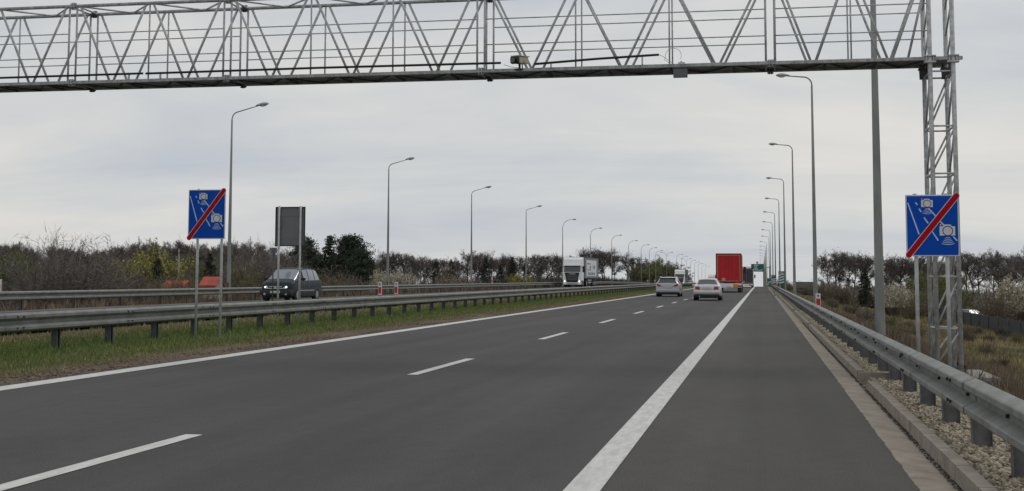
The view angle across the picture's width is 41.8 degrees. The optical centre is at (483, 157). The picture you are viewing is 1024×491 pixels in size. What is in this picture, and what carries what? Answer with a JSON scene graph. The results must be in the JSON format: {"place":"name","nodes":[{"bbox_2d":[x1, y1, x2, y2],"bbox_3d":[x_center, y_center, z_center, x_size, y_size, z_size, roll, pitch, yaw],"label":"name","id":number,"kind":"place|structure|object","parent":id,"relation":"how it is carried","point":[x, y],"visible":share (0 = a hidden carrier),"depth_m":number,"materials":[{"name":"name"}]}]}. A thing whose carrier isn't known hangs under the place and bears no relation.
{"place":"outdoors","nodes":[
{"label":"outdoors","id":0,"kind":"place"},
{"bbox_2d":[0,285,609,312],"bbox_3d":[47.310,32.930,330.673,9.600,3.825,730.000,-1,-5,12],"label":"opposite road","id":1,"kind":"structure","parent":0,"point":[230,301],"depth_m":60.17,"materials":[{"name":"asphalt"}]},
{"bbox_2d":[260,267,321,300],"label":"people carrier","id":2,"kind":"object","parent":1,"relation":"on","point":[311,286],"visible":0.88,"depth_m":66.87,"materials":[{"name":"green paint"}]},
{"bbox_2d":[559,257,598,286],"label":"lorry","id":3,"kind":"object","parent":1,"relation":"on","point":[577,271],"visible":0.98,"depth_m":177.42,"materials":[{"name":"white paint"}]},
{"bbox_2d":[673,269,687,281],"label":"lorry","id":4,"kind":"object","parent":1,"relation":"on","point":[682,275],"visible":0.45,"depth_m":334.13,"materials":[{"name":"white paint"}]},
{"bbox_2d":[0,286,919,490],"bbox_3d":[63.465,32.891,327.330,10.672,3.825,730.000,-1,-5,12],"label":"road","id":5,"kind":"structure","parent":0,"point":[760,399],"depth_m":13.80,"materials":[{"name":"asphalt"}]},
{"bbox_2d":[0,287,754,490],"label":"road markings","id":6,"kind":"object","parent":5,"relation":"on","point":[599,469],"visible":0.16,"depth_m":13.68,"materials":[{"name":"paint"}]},
{"bbox_2d":[656,276,683,296],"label":"estate car","id":7,"kind":"object","parent":5,"relation":"on","point":[668,285],"visible":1,"depth_m":102.53,"materials":[{"name":"silver metal"}]},
{"bbox_2d":[693,278,724,300],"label":"saloon car","id":8,"kind":"object","parent":5,"relation":"on","point":[707,288],"visible":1,"depth_m":85.33,"materials":[{"name":"silver metal"}]},
{"bbox_2d":[716,253,745,292],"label":"lorry","id":9,"kind":"object","parent":5,"relation":"on","point":[730,269],"visible":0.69,"depth_m":135.33,"materials":[{"name":"red paint"}]},
{"bbox_2d":[718,255,728,281],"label":"rear door","id":10,"kind":"structure","parent":9,"relation":"in","point":[723,264],"depth_m":135.46,"materials":[{"name":"red paint"}]},
{"bbox_2d":[729,255,740,281],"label":"rear door","id":11,"kind":"structure","parent":9,"relation":"in","point":[734,265],"depth_m":135.23,"materials":[{"name":"red paint"}]},
{"bbox_2d":[743,268,755,286],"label":"lorry","id":12,"kind":"object","parent":5,"relation":"on","point":[749,276],"visible":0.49,"depth_m":219.93,"materials":[{"name":"white paint"}]},
{"bbox_2d":[0,286,1023,488],"bbox_3d":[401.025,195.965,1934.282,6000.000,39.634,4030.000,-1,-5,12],"label":"ground","id":13,"kind":"structure","parent":0,"point":[108,367],"depth_m":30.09,"materials":[{"name":"plant"}]},
{"bbox_2d":[0,241,28,265],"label":"bare tree","id":14,"kind":"object","parent":13,"relation":"on","point":[19,247],"visible":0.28,"depth_m":313.23,"materials":[{"name":"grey plant"}]},
{"bbox_2d":[0,247,42,290],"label":"willow","id":15,"kind":"object","parent":13,"relation":"on","point":[3,275],"visible":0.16,"depth_m":185.33,"materials":[{"name":"green plant"}]},
{"bbox_2d":[0,222,151,308],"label":"shrub","id":16,"kind":"object","parent":13,"relation":"on","point":[72,284],"visible":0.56,"depth_m":131.52,"materials":[{"name":"grey plant"}]},
{"bbox_2d":[66,247,93,270],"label":"bare tree","id":17,"kind":"object","parent":13,"relation":"on","point":[85,258],"visible":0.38,"depth_m":311.22,"materials":[{"name":"brown plant"}]},
{"bbox_2d":[114,239,137,269],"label":"bare tree","id":18,"kind":"object","parent":13,"relation":"on","point":[121,250],"visible":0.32,"depth_m":325.13,"materials":[{"name":"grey plant"}]},
{"bbox_2d":[121,236,151,261],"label":"bare tree","id":19,"kind":"object","parent":13,"relation":"on","point":[142,247],"visible":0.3,"depth_m":312.61,"materials":[{"name":"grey plant"}]},
{"bbox_2d":[107,238,195,288],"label":"yellow bush","id":20,"kind":"object","parent":13,"relation":"on","point":[167,265],"visible":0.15,"depth_m":175.48,"materials":[{"name":"grey plant"}]},
{"bbox_2d":[148,258,165,286],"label":"conifer","id":21,"kind":"object","parent":13,"relation":"on","point":[157,264],"visible":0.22,"depth_m":160.56,"materials":[{"name":"green plant"}]},
{"bbox_2d":[141,272,180,302],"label":"shrub","id":22,"kind":"object","parent":13,"relation":"on","point":[159,285],"visible":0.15,"depth_m":104.59,"materials":[{"name":"brown plant"}]},
{"bbox_2d":[130,267,200,303],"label":"shrub","id":23,"kind":"object","parent":13,"relation":"on","point":[152,284],"visible":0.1,"depth_m":149.24,"materials":[{"name":"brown plant"}]},
{"bbox_2d":[155,269,194,301],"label":"shrub","id":24,"kind":"object","parent":13,"relation":"on","point":[173,283],"visible":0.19,"depth_m":104.30,"materials":[{"name":"brown plant"}]},
{"bbox_2d":[171,236,201,273],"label":"bare tree","id":25,"kind":"object","parent":13,"relation":"on","point":[180,245],"visible":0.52,"depth_m":320.34,"materials":[{"name":"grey plant"}]},
{"bbox_2d":[187,188,225,337],"bbox_3d":[-6.349,2.633,30.627,0.941,3.875,0.104,-1,-5,12],"label":"road sign","id":26,"kind":"object","parent":13,"relation":"on","point":[206,213],"visible":0.98,"depth_m":30.68,"materials":[{"name":"blue"}]},
{"bbox_2d":[199,253,217,278],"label":"conifer","id":27,"kind":"object","parent":13,"relation":"on","point":[210,268],"visible":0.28,"depth_m":169.75,"materials":[{"name":"green plant"}]},
{"bbox_2d":[180,245,237,285],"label":"budding shrub","id":28,"kind":"object","parent":13,"relation":"on","point":[201,267],"visible":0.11,"depth_m":201.55,"materials":[{"name":"green plant"}]},
{"bbox_2d":[199,277,224,299],"bbox_3d":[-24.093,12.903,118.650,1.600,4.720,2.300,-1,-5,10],"label":"house","id":29,"kind":"structure","parent":13,"relation":"on","point":[209,282],"depth_m":118.09,"materials":[{"name":"tile"}]},
{"bbox_2d":[207,258,266,295],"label":"budding shrub","id":30,"kind":"object","parent":13,"relation":"on","point":[241,274],"visible":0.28,"depth_m":157.65,"materials":[{"name":"green plant"}]},
{"bbox_2d":[225,244,256,272],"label":"bare tree","id":31,"kind":"object","parent":13,"relation":"on","point":[235,252],"visible":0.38,"depth_m":313.00,"materials":[{"name":"brown plant"}]},
{"bbox_2d":[227,102,268,297],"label":"street lamp","id":32,"kind":"object","parent":13,"relation":"on","point":[262,104],"visible":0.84,"depth_m":74.80,"materials":[{"name":"metal"}]},
{"bbox_2d":[193,233,319,295],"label":"shrub","id":33,"kind":"object","parent":13,"relation":"on","point":[263,272],"visible":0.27,"depth_m":177.65,"materials":[{"name":"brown plant"}]},
{"bbox_2d":[270,248,276,300],"bbox_3d":[-8.817,5.027,56.019,0.320,2.520,0.065,-1,-5,12],"label":"road sign","id":34,"kind":"object","parent":13,"relation":"on","point":[273,255],"visible":0.96,"depth_m":56.08,"materials":[{"name":"metal"}]},
{"bbox_2d":[275,206,305,318],"bbox_3d":[-6.089,3.500,41.948,0.980,3.970,0.112,-1,-5,12],"label":"road sign","id":35,"kind":"object","parent":13,"relation":"on","point":[289,226],"visible":0.91,"depth_m":42.08,"materials":[{"name":"metal"}]},
{"bbox_2d":[283,240,321,279],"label":"pine tree","id":36,"kind":"object","parent":13,"relation":"on","point":[315,260],"visible":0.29,"depth_m":208.12,"materials":[{"name":"green plant"}]},
{"bbox_2d":[284,234,330,278],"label":"pine tree","id":37,"kind":"object","parent":13,"relation":"on","point":[322,264],"visible":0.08,"depth_m":214.54,"materials":[{"name":"green plant"}]},
{"bbox_2d":[0,296,628,384],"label":"soil clods","id":38,"kind":"object","parent":13,"relation":"on","point":[115,367],"visible":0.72,"depth_m":24.45,"materials":[{"name":"soil"}]},
{"bbox_2d":[0,282,654,309],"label":"crash barrier","id":39,"kind":"object","parent":13,"relation":"on","point":[73,295],"visible":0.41,"depth_m":64.01,"materials":[{"name":"metal"}]},
{"bbox_2d":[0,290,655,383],"bbox_3d":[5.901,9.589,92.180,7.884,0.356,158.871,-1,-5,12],"label":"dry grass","id":40,"kind":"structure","parent":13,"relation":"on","point":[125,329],"depth_m":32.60,"materials":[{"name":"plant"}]},
{"bbox_2d":[320,235,336,276],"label":"conifer","id":41,"kind":"object","parent":13,"relation":"on","point":[328,250],"visible":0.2,"depth_m":220.88,"materials":[{"name":"green plant"}]},
{"bbox_2d":[328,242,349,279],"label":"conifer","id":42,"kind":"object","parent":13,"relation":"on","point":[339,259],"visible":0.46,"depth_m":207.82,"materials":[{"name":"green plant"}]},
{"bbox_2d":[324,272,364,294],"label":"shrub","id":43,"kind":"object","parent":13,"relation":"on","point":[340,281],"visible":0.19,"depth_m":164.28,"materials":[{"name":"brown plant"}]},
{"bbox_2d":[0,282,695,347],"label":"median crash barrier","id":44,"kind":"object","parent":13,"relation":"on","point":[55,322],"visible":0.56,"depth_m":33.72,"materials":[{"name":"grey"}]},
{"bbox_2d":[323,233,374,281],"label":"tree","id":45,"kind":"object","parent":13,"relation":"on","point":[351,242],"visible":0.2,"depth_m":212.41,"materials":[{"name":"green plant"}]},
{"bbox_2d":[338,247,378,284],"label":"pine tree","id":46,"kind":"object","parent":13,"relation":"on","point":[361,260],"visible":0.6,"depth_m":203.09,"materials":[{"name":"green plant"}]},
{"bbox_2d":[370,269,393,292],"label":"blossoming bush","id":47,"kind":"object","parent":13,"relation":"on","point":[380,278],"visible":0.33,"depth_m":135.92,"materials":[{"name":"grey plant"}]},
{"bbox_2d":[374,248,407,278],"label":"bare tree","id":48,"kind":"object","parent":13,"relation":"on","point":[392,260],"visible":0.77,"depth_m":290.45,"materials":[{"name":"brown plant"}]},
{"bbox_2d":[386,157,413,293],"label":"street lamp","id":49,"kind":"object","parent":13,"relation":"on","point":[387,268],"visible":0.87,"depth_m":106.45,"materials":[{"name":"metal"}]},
{"bbox_2d":[389,268,418,291],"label":"blossoming bush","id":50,"kind":"object","parent":13,"relation":"on","point":[404,280],"visible":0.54,"depth_m":135.05,"materials":[{"name":"grey plant"}]},
{"bbox_2d":[401,254,424,279],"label":"bare tree","id":51,"kind":"object","parent":13,"relation":"on","point":[413,266],"visible":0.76,"depth_m":285.36,"materials":[{"name":"brown plant"}]},
{"bbox_2d":[416,254,433,282],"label":"bare tree","id":52,"kind":"object","parent":13,"relation":"on","point":[425,269],"visible":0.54,"depth_m":296.35,"materials":[{"name":"brown plant"}]},
{"bbox_2d":[417,260,478,291],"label":"blossoming bush","id":53,"kind":"object","parent":13,"relation":"on","point":[453,280],"visible":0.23,"depth_m":194.30,"materials":[{"name":"grey plant"}]},
{"bbox_2d":[454,249,484,281],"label":"bare tree","id":54,"kind":"object","parent":13,"relation":"on","point":[466,270],"visible":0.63,"depth_m":290.51,"materials":[{"name":"brown plant"}]},
{"bbox_2d":[468,253,490,282],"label":"bare tree","id":55,"kind":"object","parent":13,"relation":"on","point":[477,266],"visible":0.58,"depth_m":283.42,"materials":[{"name":"brown plant"}]},
{"bbox_2d":[470,186,491,287],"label":"street lamp","id":56,"kind":"object","parent":13,"relation":"on","point":[471,238],"visible":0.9,"depth_m":137.08,"materials":[{"name":"metal"}]},
{"bbox_2d":[479,257,493,281],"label":"conifer","id":57,"kind":"object","parent":13,"relation":"on","point":[484,270],"visible":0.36,"depth_m":243.86,"materials":[{"name":"green plant"}]},
{"bbox_2d":[486,255,506,276],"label":"bare tree","id":58,"kind":"object","parent":13,"relation":"on","point":[492,265],"visible":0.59,"depth_m":289.26,"materials":[{"name":"brown plant"}]},
{"bbox_2d":[0,0,998,386],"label":"gantry","id":59,"kind":"object","parent":13,"relation":"on","point":[948,60],"visible":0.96,"depth_m":24.99,"materials":[{"name":"metal"}]},
{"bbox_2d":[0,72,142,78],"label":"cable conduit","id":60,"kind":"object","parent":59,"relation":"attached to","point":[77,75],"visible":1,"depth_m":26.34,"materials":[{"name":"black plastic"}]},
{"bbox_2d":[145,62,500,77],"bbox_3d":[-3.126,-1.654,25.337,7.030,0.134,0.057,-1,-5,12],"label":"cable conduit","id":61,"kind":"object","parent":59,"relation":"attached to","point":[332,67],"visible":1,"depth_m":25.29,"materials":[{"name":"black plastic"}]},
{"bbox_2d":[505,55,529,69],"bbox_3d":[0.573,-1.733,24.672,0.394,0.267,0.440,-3,-2,36],"label":"traffic camera","id":62,"kind":"object","parent":59,"relation":"attached to","point":[517,59],"visible":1,"depth_m":24.52,"materials":[{"name":"beige plastic"}]},
{"bbox_2d":[534,53,658,66],"bbox_3d":[2.040,-1.759,24.277,2.262,0.192,0.057,-1,-5,12],"label":"cable conduit","id":63,"kind":"object","parent":59,"relation":"attached to","point":[599,58],"visible":1,"depth_m":24.25,"materials":[{"name":"black plastic"}]},
{"bbox_2d":[673,61,687,77],"bbox_3d":[3.515,-1.579,23.938,0.264,0.295,0.112,-1,-5,12],"label":"junction box","id":64,"kind":"object","parent":59,"relation":"hanging from","point":[680,72],"visible":1,"depth_m":23.89,"materials":[{"name":"grey paint"}]},
{"bbox_2d":[0,285,1023,434],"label":"field weeds","id":65,"kind":"object","parent":13,"relation":"on","point":[1012,387],"visible":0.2,"depth_m":54.72,"materials":[{"name":"plant"}]},
{"bbox_2d":[6,288,1023,397],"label":"tussock grass","id":66,"kind":"structure","parent":13,"relation":"on","point":[971,344],"depth_m":71.48,"materials":[{"name":"plant"}]},
{"bbox_2d":[505,270,536,286],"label":"yellow bush","id":67,"kind":"object","parent":13,"relation":"on","point":[516,279],"visible":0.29,"depth_m":202.06,"materials":[{"name":"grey plant"}]},
{"bbox_2d":[393,272,652,290],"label":"undergrowth","id":68,"kind":"object","parent":13,"relation":"on","point":[554,279],"visible":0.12,"depth_m":225.25,"materials":[{"name":"plant"}]},
{"bbox_2d":[520,255,551,276],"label":"bare tree","id":69,"kind":"object","parent":13,"relation":"on","point":[539,270],"visible":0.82,"depth_m":286.95,"materials":[{"name":"brown plant"}]},
{"bbox_2d":[545,253,561,276],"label":"bare tree","id":70,"kind":"object","parent":13,"relation":"on","point":[557,259],"visible":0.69,"depth_m":285.88,"materials":[{"name":"brown plant"}]},
{"bbox_2d":[625,265,657,282],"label":"willow","id":71,"kind":"object","parent":13,"relation":"on","point":[645,274],"visible":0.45,"depth_m":398.63,"materials":[{"name":"green plant"}]},
{"bbox_2d":[636,254,676,277],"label":"willow","id":72,"kind":"object","parent":13,"relation":"on","point":[666,271],"visible":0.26,"depth_m":448.14,"materials":[{"name":"green plant"}]},
{"bbox_2d":[766,177,785,289],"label":"street lamp","id":73,"kind":"object","parent":13,"relation":"on","point":[784,233],"visible":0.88,"depth_m":138.33,"materials":[{"name":"metal"}]},
{"bbox_2d":[769,143,795,293],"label":"street lamp","id":74,"kind":"object","parent":13,"relation":"on","point":[794,263],"visible":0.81,"depth_m":103.19,"materials":[{"name":"metal"}]},
{"bbox_2d":[776,73,817,303],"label":"street lamp","id":75,"kind":"object","parent":13,"relation":"on","point":[815,279],"visible":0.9,"depth_m":68.02,"materials":[{"name":"metal"}]},
{"bbox_2d":[812,249,840,284],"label":"bare tree","id":76,"kind":"object","parent":13,"relation":"on","point":[823,265],"visible":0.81,"depth_m":215.38,"materials":[{"name":"brown plant"}]},
{"bbox_2d":[820,280,850,303],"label":"shrub","id":77,"kind":"object","parent":13,"relation":"on","point":[828,294],"visible":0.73,"depth_m":172.13,"materials":[{"name":"brown plant"}]},
{"bbox_2d":[827,252,854,284],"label":"bare tree","id":78,"kind":"object","parent":13,"relation":"on","point":[838,261],"visible":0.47,"depth_m":218.05,"materials":[{"name":"brown plant"}]},
{"bbox_2d":[834,288,858,304],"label":"shrub","id":79,"kind":"object","parent":13,"relation":"on","point":[845,298],"visible":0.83,"depth_m":171.21,"materials":[{"name":"brown plant"}]},
{"bbox_2d":[829,250,866,287],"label":"bare tree","id":80,"kind":"object","parent":13,"relation":"on","point":[842,271],"visible":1,"depth_m":212.51,"materials":[{"name":"brown plant"}]},
{"bbox_2d":[768,287,957,490],"bbox_3d":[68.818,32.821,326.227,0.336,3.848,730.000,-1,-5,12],"label":"gutter","id":81,"kind":"object","parent":13,"relation":"on","point":[922,471],"visible":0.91,"depth_m":12.58,"materials":[{"name":"concrete"}]},
{"bbox_2d":[803,323,962,490],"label":"gutter grit","id":82,"kind":"object","parent":81,"relation":"on","point":[910,437],"visible":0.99,"depth_m":13.06,"materials":[{"name":"concrete"}]},
{"bbox_2d":[853,267,874,308],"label":"conifer","id":83,"kind":"object","parent":13,"relation":"on","point":[865,300],"visible":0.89,"depth_m":167.83,"materials":[{"name":"green plant"}]},
{"bbox_2d":[853,304,874,321],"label":"shrub","id":84,"kind":"object","parent":13,"relation":"on","point":[865,316],"visible":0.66,"depth_m":74.35,"materials":[{"name":"brown plant"}]},
{"bbox_2d":[854,253,884,283],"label":"bare tree","id":85,"kind":"object","parent":13,"relation":"on","point":[868,261],"visible":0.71,"depth_m":212.62,"materials":[{"name":"brown plant"}]},
{"bbox_2d":[870,0,885,334],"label":"street lamp","id":86,"kind":"object","parent":13,"relation":"on","point":[879,277],"visible":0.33,"depth_m":32.31,"materials":[{"name":"metal"}]},
{"bbox_2d":[767,286,998,490],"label":"kerb","id":87,"kind":"structure","parent":13,"relation":"on","point":[960,471],"depth_m":12.01,"materials":[{"name":"concrete"}]},
{"bbox_2d":[757,286,1023,377],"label":"field grass","id":88,"kind":"structure","parent":13,"relation":"on","point":[944,335],"depth_m":64.89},
{"bbox_2d":[884,260,899,285],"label":"bare tree","id":89,"kind":"object","parent":13,"relation":"on","point":[887,280],"visible":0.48,"depth_m":224.75,"materials":[{"name":"brown plant"}]},
{"bbox_2d":[873,280,914,316],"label":"blossoming bush","id":90,"kind":"object","parent":13,"relation":"on","point":[893,297],"visible":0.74,"depth_m":128.45,"materials":[{"name":"grey plant"}]},
{"bbox_2d":[768,284,1023,477],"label":"crash barrier","id":91,"kind":"object","parent":13,"relation":"on","point":[987,408],"visible":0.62,"depth_m":13.07,"materials":[{"name":"grey"}]},
{"bbox_2d":[884,255,919,286],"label":"bare tree","id":92,"kind":"object","parent":13,"relation":"on","point":[900,266],"visible":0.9,"depth_m":210.66,"materials":[{"name":"brown plant"}]},
{"bbox_2d":[898,295,927,319],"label":"shrub","id":93,"kind":"object","parent":13,"relation":"on","point":[909,313],"visible":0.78,"depth_m":121.69,"materials":[{"name":"brown plant"}]},
{"bbox_2d":[819,279,1022,316],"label":"undergrowth","id":94,"kind":"object","parent":13,"relation":"on","point":[975,295],"visible":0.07,"depth_m":189.26,"materials":[{"name":"plant"}]},
{"bbox_2d":[904,266,945,300],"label":"willow","id":95,"kind":"object","parent":13,"relation":"on","point":[908,284],"visible":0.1,"depth_m":180.46,"materials":[{"name":"green plant"}]},
{"bbox_2d":[909,283,945,316],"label":"budding shrub","id":96,"kind":"object","parent":13,"relation":"on","point":[921,300],"visible":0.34,"depth_m":151.77,"materials":[{"name":"green plant"}]},
{"bbox_2d":[905,193,959,365],"bbox_3d":[7.034,2.250,20.918,0.832,3.403,0.104,-1,-5,12],"label":"road sign","id":97,"kind":"object","parent":13,"relation":"on","point":[932,225],"visible":0.95,"depth_m":20.97,"materials":[{"name":"blue"}]},
{"bbox_2d":[910,263,990,310],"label":"budding shrub","id":98,"kind":"object","parent":13,"relation":"on","point":[943,285],"visible":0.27,"depth_m":155.92,"materials":[{"name":"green plant"}]},
{"bbox_2d":[956,320,982,342],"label":"shrub","id":99,"kind":"object","parent":13,"relation":"on","point":[966,334],"visible":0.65,"depth_m":74.92,"materials":[{"name":"brown plant"}]},
{"bbox_2d":[954,252,992,292],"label":"bare tree","id":100,"kind":"object","parent":13,"relation":"on","point":[970,262],"visible":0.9,"depth_m":209.12,"materials":[{"name":"brown plant"}]},
{"bbox_2d":[933,307,1023,336],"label":"field fence","id":101,"kind":"object","parent":13,"relation":"on","point":[987,321],"visible":0.29,"depth_m":117.67,"materials":[{"name":"metal"}]},
{"bbox_2d":[961,252,1001,294],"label":"bare tree","id":102,"kind":"object","parent":13,"relation":"on","point":[981,276],"visible":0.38,"depth_m":226.55,"materials":[{"name":"brown plant"}]},
{"bbox_2d":[966,290,1021,319],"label":"shrub","id":103,"kind":"object","parent":13,"relation":"on","point":[1000,313],"visible":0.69,"depth_m":126.57,"materials":[{"name":"brown plant"}]},
{"bbox_2d":[968,248,1019,294],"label":"bare tree","id":104,"kind":"object","parent":13,"relation":"on","point":[995,261],"visible":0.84,"depth_m":212.68,"materials":[{"name":"brown plant"}]},
{"bbox_2d":[982,273,1023,320],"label":"blossoming bush","id":105,"kind":"object","parent":13,"relation":"on","point":[1016,295],"visible":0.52,"depth_m":131.01,"materials":[{"name":"grey plant"}]},
{"bbox_2d":[1008,247,1023,289],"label":"bare tree","id":106,"kind":"object","parent":13,"relation":"on","point":[1021,261],"visible":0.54,"depth_m":213.60,"materials":[{"name":"brown plant"}]},
{"bbox_2d":[0,0,1023,292],"label":"sky","id":107,"kind":"structure","parent":0,"point":[667,163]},
{"bbox_2d":[798,311,1023,490],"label":"gravel","id":108,"kind":"structure","parent":0,"point":[956,438],"depth_m":12.23,"materials":[{"name":"gravel"}]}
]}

